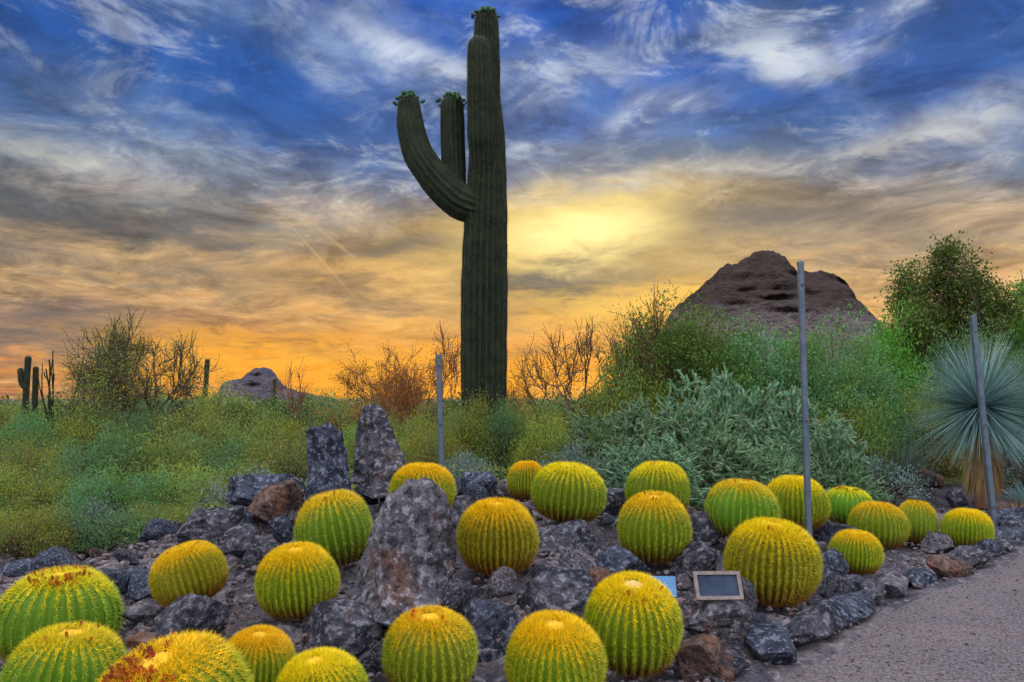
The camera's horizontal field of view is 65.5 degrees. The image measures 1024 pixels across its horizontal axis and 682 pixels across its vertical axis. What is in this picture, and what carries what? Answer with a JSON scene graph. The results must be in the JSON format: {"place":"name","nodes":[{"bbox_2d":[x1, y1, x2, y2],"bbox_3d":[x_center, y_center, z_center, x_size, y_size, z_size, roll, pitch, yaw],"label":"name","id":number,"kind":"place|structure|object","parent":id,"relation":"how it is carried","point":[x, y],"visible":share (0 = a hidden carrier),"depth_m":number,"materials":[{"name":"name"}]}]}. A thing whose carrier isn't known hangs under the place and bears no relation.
{"place":"outdoors","nodes":[
{"label":"outdoors","id":0,"kind":"place"},
{"bbox_2d":[208,367,336,400],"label":"butte","id":1,"kind":"object","parent":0,"point":[257,380],"visible":0.43,"depth_m":483.45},
{"bbox_2d":[0,399,1023,681],"bbox_3d":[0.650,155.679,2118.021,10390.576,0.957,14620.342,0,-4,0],"label":"ground","id":2,"kind":"structure","parent":0,"point":[818,651],"depth_m":5.96,"materials":[{"name":"gravel"}]},
{"bbox_2d":[0,400,78,469],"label":"desert shrub","id":3,"kind":"object","parent":2,"relation":"on","point":[33,421],"visible":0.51,"depth_m":16.41,"materials":[{"name":"green plant"}]},
{"bbox_2d":[0,422,81,502],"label":"desert shrub","id":4,"kind":"object","parent":2,"relation":"on","point":[22,456],"visible":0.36,"depth_m":12.39,"materials":[{"name":"green plant"}]},
{"bbox_2d":[0,494,85,560],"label":"desert shrub","id":5,"kind":"object","parent":2,"relation":"on","point":[16,543],"visible":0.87,"depth_m":7.98,"materials":[{"name":"green plant"}]},
{"bbox_2d":[0,452,96,521],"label":"desert shrub","id":6,"kind":"object","parent":2,"relation":"on","point":[42,487],"visible":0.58,"depth_m":10.46,"materials":[{"name":"green plant"}]},
{"bbox_2d":[0,563,124,663],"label":"barrel cactus","id":7,"kind":"object","parent":2,"relation":"on","point":[43,597],"visible":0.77,"depth_m":4.64,"materials":[{"name":"plant"}]},
{"bbox_2d":[30,392,129,471],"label":"desert shrub","id":8,"kind":"object","parent":2,"relation":"on","point":[70,427],"visible":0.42,"depth_m":16.32,"materials":[{"name":"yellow plant"}]},
{"bbox_2d":[21,494,149,556],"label":"desert shrub","id":9,"kind":"object","parent":2,"relation":"on","point":[87,527],"visible":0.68,"depth_m":8.25,"materials":[{"name":"green plant"}]},
{"bbox_2d":[41,343,145,445],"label":"bush","id":10,"kind":"object","parent":2,"relation":"on","point":[91,407],"visible":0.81,"depth_m":16.74,"materials":[{"name":"green plant"}]},
{"bbox_2d":[25,417,166,505],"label":"desert shrub","id":11,"kind":"object","parent":2,"relation":"on","point":[116,454],"visible":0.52,"depth_m":11.71,"materials":[{"name":"green plant"}]},
{"bbox_2d":[39,452,179,525],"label":"desert shrub","id":12,"kind":"object","parent":2,"relation":"on","point":[106,485],"visible":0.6,"depth_m":9.69,"materials":[{"name":"green plant"}]},
{"bbox_2d":[50,297,221,443],"bbox_3d":[-8.539,1.317,17.831,3.372,4.555,2.863,-2,-5,23],"label":"mesquite tree","id":13,"kind":"object","parent":2,"relation":"on","point":[111,354],"visible":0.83,"depth_m":17.78,"materials":[{"name":"green plant"}]},
{"bbox_2d":[93,496,195,542],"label":"desert shrub","id":14,"kind":"object","parent":2,"relation":"on","point":[151,515],"visible":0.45,"depth_m":8.67,"materials":[{"name":"green plant"}]},
{"bbox_2d":[96,395,193,467],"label":"desert shrub","id":15,"kind":"object","parent":2,"relation":"on","point":[153,425],"visible":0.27,"depth_m":16.16,"materials":[{"name":"green plant"}]},
{"bbox_2d":[98,412,221,504],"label":"desert shrub","id":16,"kind":"object","parent":2,"relation":"on","point":[176,440],"visible":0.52,"depth_m":12.01,"materials":[{"name":"green plant"}]},
{"bbox_2d":[119,442,226,520],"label":"desert shrub","id":17,"kind":"object","parent":2,"relation":"on","point":[177,481],"visible":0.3,"depth_m":10.01,"materials":[{"name":"green plant"}]},
{"bbox_2d":[94,627,255,681],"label":"barrel cactus","id":18,"kind":"object","parent":2,"relation":"on","point":[193,656],"visible":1,"depth_m":3.15,"materials":[{"name":"plant"}]},
{"bbox_2d":[147,539,229,607],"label":"barrel cactus","id":19,"kind":"object","parent":2,"relation":"on","point":[198,567],"visible":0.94,"depth_m":4.83,"materials":[{"name":"plant"}]},
{"bbox_2d":[153,593,230,639],"bbox_3d":[-1.909,1.656,4.758,0.276,0.326,0.405,-3,-5,33],"label":"boulder","id":20,"kind":"object","parent":2,"relation":"on","point":[197,613],"visible":0.75,"depth_m":4.66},
{"bbox_2d":[136,388,255,468],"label":"desert shrub","id":21,"kind":"object","parent":2,"relation":"on","point":[202,426],"visible":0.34,"depth_m":16.37,"materials":[{"name":"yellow plant"}]},
{"bbox_2d":[176,506,245,548],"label":"rock","id":22,"kind":"object","parent":2,"relation":"on","point":[206,524],"visible":0.66,"depth_m":6.64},
{"bbox_2d":[176,369,261,438],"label":"desert shrub","id":23,"kind":"object","parent":2,"relation":"on","point":[219,404],"visible":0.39,"depth_m":22.24,"materials":[{"name":"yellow plant"}]},
{"bbox_2d":[164,415,292,488],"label":"desert shrub","id":24,"kind":"object","parent":2,"relation":"on","point":[232,447],"visible":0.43,"depth_m":12.49,"materials":[{"name":"green plant"}]},
{"bbox_2d":[172,448,286,516],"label":"desert shrub","id":25,"kind":"object","parent":2,"relation":"on","point":[198,493],"visible":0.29,"depth_m":9.50,"materials":[{"name":"green plant"}]},
{"bbox_2d":[216,523,260,558],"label":"rock","id":26,"kind":"object","parent":2,"relation":"on","point":[237,540],"visible":0.74,"depth_m":6.08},
{"bbox_2d":[225,623,296,681],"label":"barrel cactus","id":27,"kind":"object","parent":2,"relation":"on","point":[268,652],"visible":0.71,"depth_m":4.13,"materials":[{"name":"plant"}]},
{"bbox_2d":[223,388,306,466],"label":"desert shrub","id":28,"kind":"object","parent":2,"relation":"on","point":[261,422],"visible":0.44,"depth_m":16.52,"materials":[{"name":"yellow plant"}]},
{"bbox_2d":[247,479,304,525],"bbox_3d":[-2.206,1.515,7.375,0.602,0.452,0.542,0,-4,0],"label":"rock slab","id":29,"kind":"object","parent":2,"relation":"on","point":[273,501],"visible":0.75,"depth_m":7.23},
{"bbox_2d":[221,413,353,481],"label":"desert shrub","id":30,"kind":"object","parent":2,"relation":"on","point":[293,461],"visible":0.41,"depth_m":12.10,"materials":[{"name":"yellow plant"}]},
{"bbox_2d":[252,540,340,622],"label":"barrel cactus","id":31,"kind":"object","parent":2,"relation":"on","point":[295,580],"visible":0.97,"depth_m":4.77,"materials":[{"name":"plant"}]},
{"bbox_2d":[0,383,595,422],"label":"distant brush","id":32,"kind":"object","parent":2,"relation":"on","point":[41,401],"visible":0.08,"depth_m":41.29,"materials":[{"name":"green plant"}]},
{"bbox_2d":[274,646,368,681],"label":"barrel cactus","id":33,"kind":"object","parent":2,"relation":"on","point":[323,664],"visible":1,"depth_m":3.66,"materials":[{"name":"plant"}]},
{"bbox_2d":[302,598,379,658],"bbox_3d":[-1.010,1.767,4.646,0.474,0.484,0.422,0,-4,0],"label":"rock","id":34,"kind":"object","parent":2,"relation":"on","point":[345,624],"visible":0.57,"depth_m":4.57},
{"bbox_2d":[304,332,433,435],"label":"rusty bush","id":35,"kind":"object","parent":2,"relation":"on","point":[356,378],"visible":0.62,"depth_m":15.41,"materials":[{"name":"brown plant"}]},
{"bbox_2d":[350,404,406,497],"bbox_3d":[-1.257,1.039,7.662,0.480,0.870,0.612,4,-5,-40],"label":"standing stone","id":36,"kind":"object","parent":2,"relation":"on","point":[379,460],"visible":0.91,"depth_m":7.60,"materials":[{"name":"stone"}]},
{"bbox_2d":[351,477,457,626],"bbox_3d":[-0.692,1.280,5.024,0.660,0.808,0.895,0,-4,0],"label":"boulder","id":37,"kind":"object","parent":2,"relation":"on","point":[408,560],"visible":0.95,"depth_m":5.04,"materials":[{"name":"stone"}]},
{"bbox_2d":[357,313,460,442],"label":"rusty bush","id":38,"kind":"object","parent":2,"relation":"on","point":[406,395],"visible":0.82,"depth_m":14.73,"materials":[{"name":"brown plant"}]},
{"bbox_2d":[387,461,456,509],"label":"barrel cactus","id":39,"kind":"object","parent":2,"relation":"on","point":[439,475],"visible":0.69,"depth_m":7.00,"materials":[{"name":"plant"}]},
{"bbox_2d":[395,407,473,473],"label":"desert shrub","id":40,"kind":"object","parent":2,"relation":"on","point":[420,449],"visible":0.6,"depth_m":10.35,"materials":[{"name":"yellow plant"}]},
{"bbox_2d":[392,5,508,440],"bbox_3d":[-0.937,-1.568,12.049,1.811,7.312,1.028,0,-4,0],"label":"saguaro cactus","id":41,"kind":"object","parent":2,"relation":"on","point":[476,204],"visible":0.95,"depth_m":11.91,"materials":[{"name":"plant"}]},
{"bbox_2d":[433,579,474,618],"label":"rubble stone","id":42,"kind":"object","parent":2,"relation":"on","point":[456,595],"visible":0.56,"depth_m":4.93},
{"bbox_2d":[423,391,508,476],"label":"desert shrub","id":43,"kind":"object","parent":2,"relation":"on","point":[464,428],"visible":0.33,"depth_m":10.86,"materials":[{"name":"green plant"}]},
{"bbox_2d":[465,599,517,662],"bbox_3d":[-0.154,1.756,4.795,0.315,0.451,0.286,2,-5,-24],"label":"rock","id":44,"kind":"object","parent":2,"relation":"on","point":[488,621],"visible":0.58,"depth_m":4.68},
{"bbox_2d":[455,496,539,575],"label":"barrel cactus","id":45,"kind":"object","parent":2,"relation":"on","point":[495,534],"visible":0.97,"depth_m":5.66,"materials":[{"name":"plant"}]},
{"bbox_2d":[452,395,542,481],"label":"desert shrub","id":46,"kind":"object","parent":2,"relation":"on","point":[513,424],"visible":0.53,"depth_m":10.75,"materials":[{"name":"green plant"}]},
{"bbox_2d":[0,438,1020,551],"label":"ground cover","id":47,"kind":"object","parent":2,"relation":"on","point":[353,490],"visible":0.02,"depth_m":9.24,"materials":[{"name":"green plant"}]},
{"bbox_2d":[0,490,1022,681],"bbox_3d":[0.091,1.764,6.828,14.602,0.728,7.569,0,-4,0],"label":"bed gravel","id":48,"kind":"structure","parent":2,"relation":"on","point":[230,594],"depth_m":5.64,"materials":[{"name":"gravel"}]},
{"bbox_2d":[0,620,126,681],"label":"barrel cactus","id":49,"kind":"object","parent":48,"relation":"on","point":[80,651],"visible":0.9,"depth_m":3.62,"materials":[{"name":"plant"}]},
{"bbox_2d":[225,473,305,506],"bbox_3d":[-2.353,1.487,7.765,0.749,0.399,0.647,3,-5,-38],"label":"rock slab","id":50,"kind":"object","parent":48,"relation":"on","point":[243,490],"visible":0.45,"depth_m":7.60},
{"bbox_2d":[304,423,350,502],"bbox_3d":[-1.613,1.197,7.258,0.499,0.912,0.324,-2,-4,21],"label":"standing stone","id":51,"kind":"object","parent":48,"relation":"on","point":[327,462],"visible":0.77,"depth_m":7.17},
{"bbox_2d":[292,488,373,568],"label":"barrel cactus","id":52,"kind":"object","parent":48,"relation":"on","point":[336,525],"visible":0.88,"depth_m":5.62,"materials":[{"name":"plant"}]},
{"bbox_2d":[381,603,479,681],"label":"barrel cactus","id":53,"kind":"object","parent":48,"relation":"on","point":[429,643],"visible":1,"depth_m":3.91,"materials":[{"name":"plant"}]},
{"bbox_2d":[486,566,516,597],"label":"rubble stone","id":54,"kind":"object","parent":48,"relation":"on","point":[502,581],"visible":0.99,"depth_m":5.30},
{"bbox_2d":[595,546,646,573],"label":"rock","id":55,"kind":"object","parent":48,"relation":"on","point":[614,558],"visible":0.63,"depth_m":5.81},
{"bbox_2d":[581,569,684,681],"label":"barrel cactus","id":56,"kind":"object","parent":48,"relation":"on","point":[634,620],"visible":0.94,"depth_m":4.39,"materials":[{"name":"plant"}]},
{"bbox_2d":[616,490,693,564],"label":"barrel cactus","id":57,"kind":"object","parent":48,"relation":"on","point":[654,527],"visible":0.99,"depth_m":6.27,"materials":[{"name":"plant"}]},
{"bbox_2d":[703,477,781,538],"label":"barrel cactus","id":58,"kind":"object","parent":48,"relation":"on","point":[730,505],"visible":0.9,"depth_m":6.93,"materials":[{"name":"plant"}]},
{"bbox_2d":[506,460,541,500],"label":"barrel cactus","id":59,"kind":"object","parent":2,"relation":"on","point":[521,475],"visible":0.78,"depth_m":7.96,"materials":[{"name":"plant"}]},
{"bbox_2d":[503,392,580,466],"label":"desert shrub","id":60,"kind":"object","parent":2,"relation":"on","point":[537,439],"visible":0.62,"depth_m":10.39,"materials":[{"name":"green plant"}]},
{"bbox_2d":[506,325,583,424],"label":"rusty bush","id":61,"kind":"object","parent":2,"relation":"on","point":[514,392],"visible":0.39,"depth_m":15.44,"materials":[{"name":"brown plant"}]},
{"bbox_2d":[502,609,607,681],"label":"barrel cactus","id":62,"kind":"object","parent":2,"relation":"on","point":[553,646],"visible":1,"depth_m":3.96,"materials":[{"name":"plant"}]},
{"bbox_2d":[516,565,596,620],"bbox_3d":[0.331,1.719,5.354,0.525,0.412,0.562,2,-5,-22],"label":"rock","id":63,"kind":"object","parent":2,"relation":"on","point":[566,588],"visible":0.66,"depth_m":5.18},
{"bbox_2d":[535,518,601,558],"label":"rock","id":64,"kind":"object","parent":2,"relation":"on","point":[557,537],"visible":0.45,"depth_m":6.49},
{"bbox_2d":[530,460,607,524],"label":"barrel cactus","id":65,"kind":"object","parent":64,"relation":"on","point":[563,491],"visible":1,"depth_m":6.79,"materials":[{"name":"plant"}]},
{"bbox_2d":[508,273,683,455],"bbox_3d":[1.162,1.081,14.076,2.602,4.477,3.410,3,-5,-35],"label":"ironwood tree","id":66,"kind":"object","parent":2,"relation":"on","point":[587,344],"visible":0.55,"depth_m":14.55,"materials":[{"name":"green plant"}]},
{"bbox_2d":[559,393,674,475],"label":"shrub","id":67,"kind":"object","parent":2,"relation":"on","point":[630,421],"visible":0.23,"depth_m":10.60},
{"bbox_2d":[569,315,679,438],"bbox_3d":[2.000,0.977,13.511,2.150,2.801,1.880,0,-4,-6],"label":"desert shrub","id":68,"kind":"object","parent":2,"relation":"on","point":[607,408],"visible":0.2,"depth_m":13.45,"materials":[{"name":"green plant"}]},
{"bbox_2d":[594,430,710,509],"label":"shrub","id":69,"kind":"object","parent":2,"relation":"on","point":[623,469],"visible":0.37,"depth_m":9.34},
{"bbox_2d":[624,459,691,510],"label":"barrel cactus","id":70,"kind":"object","parent":2,"relation":"on","point":[655,475],"visible":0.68,"depth_m":7.33,"materials":[{"name":"plant"}]},
{"bbox_2d":[583,279,761,426],"bbox_3d":[2.870,0.696,14.570,3.172,3.703,3.668,0,-4,3],"label":"desert shrub","id":71,"kind":"object","parent":2,"relation":"on","point":[673,349],"visible":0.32,"depth_m":13.93,"materials":[{"name":"green plant"}]},
{"bbox_2d":[612,369,758,460],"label":"shrub","id":72,"kind":"object","parent":2,"relation":"on","point":[677,417],"visible":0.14,"depth_m":11.35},
{"bbox_2d":[672,540,717,576],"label":"rock","id":73,"kind":"object","parent":2,"relation":"on","point":[698,555],"visible":0.85,"depth_m":6.14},
{"bbox_2d":[676,634,735,681],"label":"rock","id":74,"kind":"object","parent":2,"relation":"on","point":[702,655],"visible":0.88,"depth_m":4.53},
{"bbox_2d":[681,600,751,645],"bbox_3d":[1.277,1.752,5.019,0.468,0.318,0.397,0,-4,0],"label":"rock","id":75,"kind":"object","parent":2,"relation":"on","point":[726,622],"visible":0.77,"depth_m":4.88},
{"bbox_2d":[692,571,743,600],"bbox_3d":[1.272,1.683,4.907,0.292,0.509,0.105,0,-4,-2],"label":"plant sign","id":76,"kind":"object","parent":2,"relation":"on","point":[717,585],"visible":0.82,"depth_m":4.92,"materials":[{"name":"metal"}]},
{"bbox_2d":[679,361,786,443],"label":"shrub","id":77,"kind":"object","parent":2,"relation":"on","point":[729,405],"visible":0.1,"depth_m":12.18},
{"bbox_2d":[676,408,790,509],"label":"cholla cactus","id":78,"kind":"object","parent":2,"relation":"on","point":[714,459],"visible":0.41,"depth_m":9.81,"materials":[{"name":"plant"}]},
{"bbox_2d":[744,621,796,664],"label":"kerb stone","id":79,"kind":"object","parent":2,"relation":"on","point":[771,641],"visible":0.91,"depth_m":4.80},
{"bbox_2d":[722,515,823,607],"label":"barrel cactus","id":80,"kind":"object","parent":2,"relation":"on","point":[777,563],"visible":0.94,"depth_m":5.70,"materials":[{"name":"plant"}]},
{"bbox_2d":[718,436,830,521],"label":"cholla cactus","id":81,"kind":"object","parent":2,"relation":"on","point":[786,467],"visible":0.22,"depth_m":9.67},
{"bbox_2d":[707,306,868,426],"bbox_3d":[4.720,0.919,13.842,3.118,3.318,2.968,-2,-5,26],"label":"desert shrub","id":82,"kind":"object","parent":2,"relation":"on","point":[769,367],"visible":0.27,"depth_m":13.70,"materials":[{"name":"green plant"}]},
{"bbox_2d":[767,474,830,529],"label":"barrel cactus","id":83,"kind":"object","parent":2,"relation":"on","point":[788,490],"visible":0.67,"depth_m":7.32,"materials":[{"name":"plant"}]},
{"bbox_2d":[734,379,870,488],"bbox_3d":[3.974,1.486,11.287,2.231,1.929,2.286,-1,-4,18],"label":"cholla cactus","id":84,"kind":"object","parent":2,"relation":"on","point":[788,429],"visible":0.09,"depth_m":10.92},
{"bbox_2d":[797,260,812,590],"bbox_3d":[2.426,0.722,6.565,0.112,2.801,0.112,0,-4,0],"label":"metal post","id":85,"kind":"object","parent":2,"relation":"on","point":[804,399],"visible":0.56,"depth_m":6.57,"materials":[{"name":"metal"}]},
{"bbox_2d":[784,605,841,644],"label":"kerb stone","id":86,"kind":"object","parent":2,"relation":"on","point":[813,624],"visible":0.91,"depth_m":5.23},
{"bbox_2d":[747,298,909,445],"bbox_3d":[5.435,0.893,14.116,3.118,3.362,2.968,-3,-5,34],"label":"desert shrub","id":87,"kind":"object","parent":2,"relation":"on","point":[812,345],"visible":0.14,"depth_m":13.67,"materials":[{"name":"green plant"}]},
{"bbox_2d":[770,413,893,522],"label":"cholla cactus","id":88,"kind":"object","parent":2,"relation":"on","point":[846,474],"visible":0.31,"depth_m":10.07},
{"bbox_2d":[816,591,875,628],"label":"kerb stone","id":89,"kind":"object","parent":2,"relation":"on","point":[851,608],"visible":0.73,"depth_m":5.74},
{"bbox_2d":[826,485,871,524],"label":"barrel cactus","id":90,"kind":"object","parent":2,"relation":"on","point":[844,500],"visible":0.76,"depth_m":8.31,"materials":[{"name":"plant"}]},
{"bbox_2d":[826,529,884,575],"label":"barrel cactus","id":91,"kind":"object","parent":2,"relation":"on","point":[861,550],"visible":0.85,"depth_m":6.77,"materials":[{"name":"plant"}]},
{"bbox_2d":[814,372,907,484],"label":"desert shrub","id":92,"kind":"object","parent":2,"relation":"on","point":[870,434],"visible":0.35,"depth_m":11.89,"materials":[{"name":"green plant"}]},
{"bbox_2d":[785,339,941,481],"bbox_3d":[5.522,1.142,13.088,2.432,2.388,2.555,4,-6,-41],"label":"desert shrub","id":93,"kind":"object","parent":2,"relation":"on","point":[831,395],"visible":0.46,"depth_m":12.61,"materials":[{"name":"green plant"}]},
{"bbox_2d":[846,499,910,550],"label":"barrel cactus","id":94,"kind":"object","parent":2,"relation":"on","point":[887,525],"visible":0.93,"depth_m":7.74,"materials":[{"name":"plant"}]},
{"bbox_2d":[858,447,936,503],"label":"desert shrub","id":95,"kind":"object","parent":2,"relation":"on","point":[891,478],"visible":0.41,"depth_m":10.97,"materials":[{"name":"green plant"}]},
{"bbox_2d":[847,287,956,450],"bbox_3d":[6.961,0.824,14.740,2.528,3.646,3.098,0,-4,2],"label":"desert shrub","id":96,"kind":"object","parent":2,"relation":"on","point":[903,366],"visible":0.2,"depth_m":14.73,"materials":[{"name":"green plant"}]},
{"bbox_2d":[867,433,947,485],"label":"desert shrub","id":97,"kind":"object","parent":2,"relation":"on","point":[909,461],"visible":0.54,"depth_m":11.53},
{"bbox_2d":[855,255,962,408],"bbox_3d":[8.655,0.356,17.084,2.735,4.780,2.498,1,-4,-18],"label":"mesquite tree","id":98,"kind":"object","parent":2,"relation":"on","point":[888,298],"visible":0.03,"depth_m":17.55,"materials":[{"name":"green plant"}]},
{"bbox_2d":[899,498,938,543],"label":"barrel cactus","id":99,"kind":"object","parent":2,"relation":"on","point":[922,517],"visible":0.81,"depth_m":8.34,"materials":[{"name":"plant"}]},
{"bbox_2d":[875,362,967,483],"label":"desert shrub","id":100,"kind":"object","parent":2,"relation":"on","point":[930,460],"visible":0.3,"depth_m":12.55,"materials":[{"name":"green plant"}]},
{"bbox_2d":[867,229,1023,467],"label":"mesquite tree","id":101,"kind":"object","parent":2,"relation":"on","point":[949,296],"visible":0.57,"depth_m":16.76,"materials":[{"name":"green plant"}]},
{"bbox_2d":[925,554,973,577],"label":"kerb stone","id":102,"kind":"object","parent":2,"relation":"on","point":[940,565],"visible":0.85,"depth_m":7.12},
{"bbox_2d":[895,329,1023,508],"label":"yucca tree","id":103,"kind":"object","parent":2,"relation":"on","point":[969,425],"visible":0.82,"depth_m":10.78,"materials":[{"name":"plant"}]},
{"bbox_2d":[907,300,1023,479],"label":"desert shrub","id":104,"kind":"object","parent":2,"relation":"on","point":[942,343],"visible":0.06,"depth_m":15.41,"materials":[{"name":"green plant"}]},
{"bbox_2d":[939,507,995,546],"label":"barrel cactus","id":105,"kind":"object","parent":2,"relation":"on","point":[959,526],"visible":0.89,"depth_m":8.10,"materials":[{"name":"plant"}]},
{"bbox_2d":[969,315,997,527],"bbox_3d":[5.593,1.048,9.399,0.266,2.724,0.152,0,-4,0],"label":"metal post","id":106,"kind":"object","parent":2,"relation":"on","point":[983,419],"visible":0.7,"depth_m":9.38,"materials":[{"name":"metal"}]},
{"bbox_2d":[0,0,1023,398],"label":"sky","id":107,"kind":"structure","parent":0,"point":[236,170],"materials":[{"name":"blue"}]},
{"bbox_2d":[661,250,887,389],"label":"butte","id":108,"kind":"object","parent":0,"point":[765,282],"visible":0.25,"depth_m":590.72,"materials":[{"name":"stone"}]},
{"bbox_2d":[771,550,1023,681],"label":"path","id":109,"kind":"structure","parent":0,"point":[916,673],"depth_m":5.26,"materials":[{"name":"gravel"}]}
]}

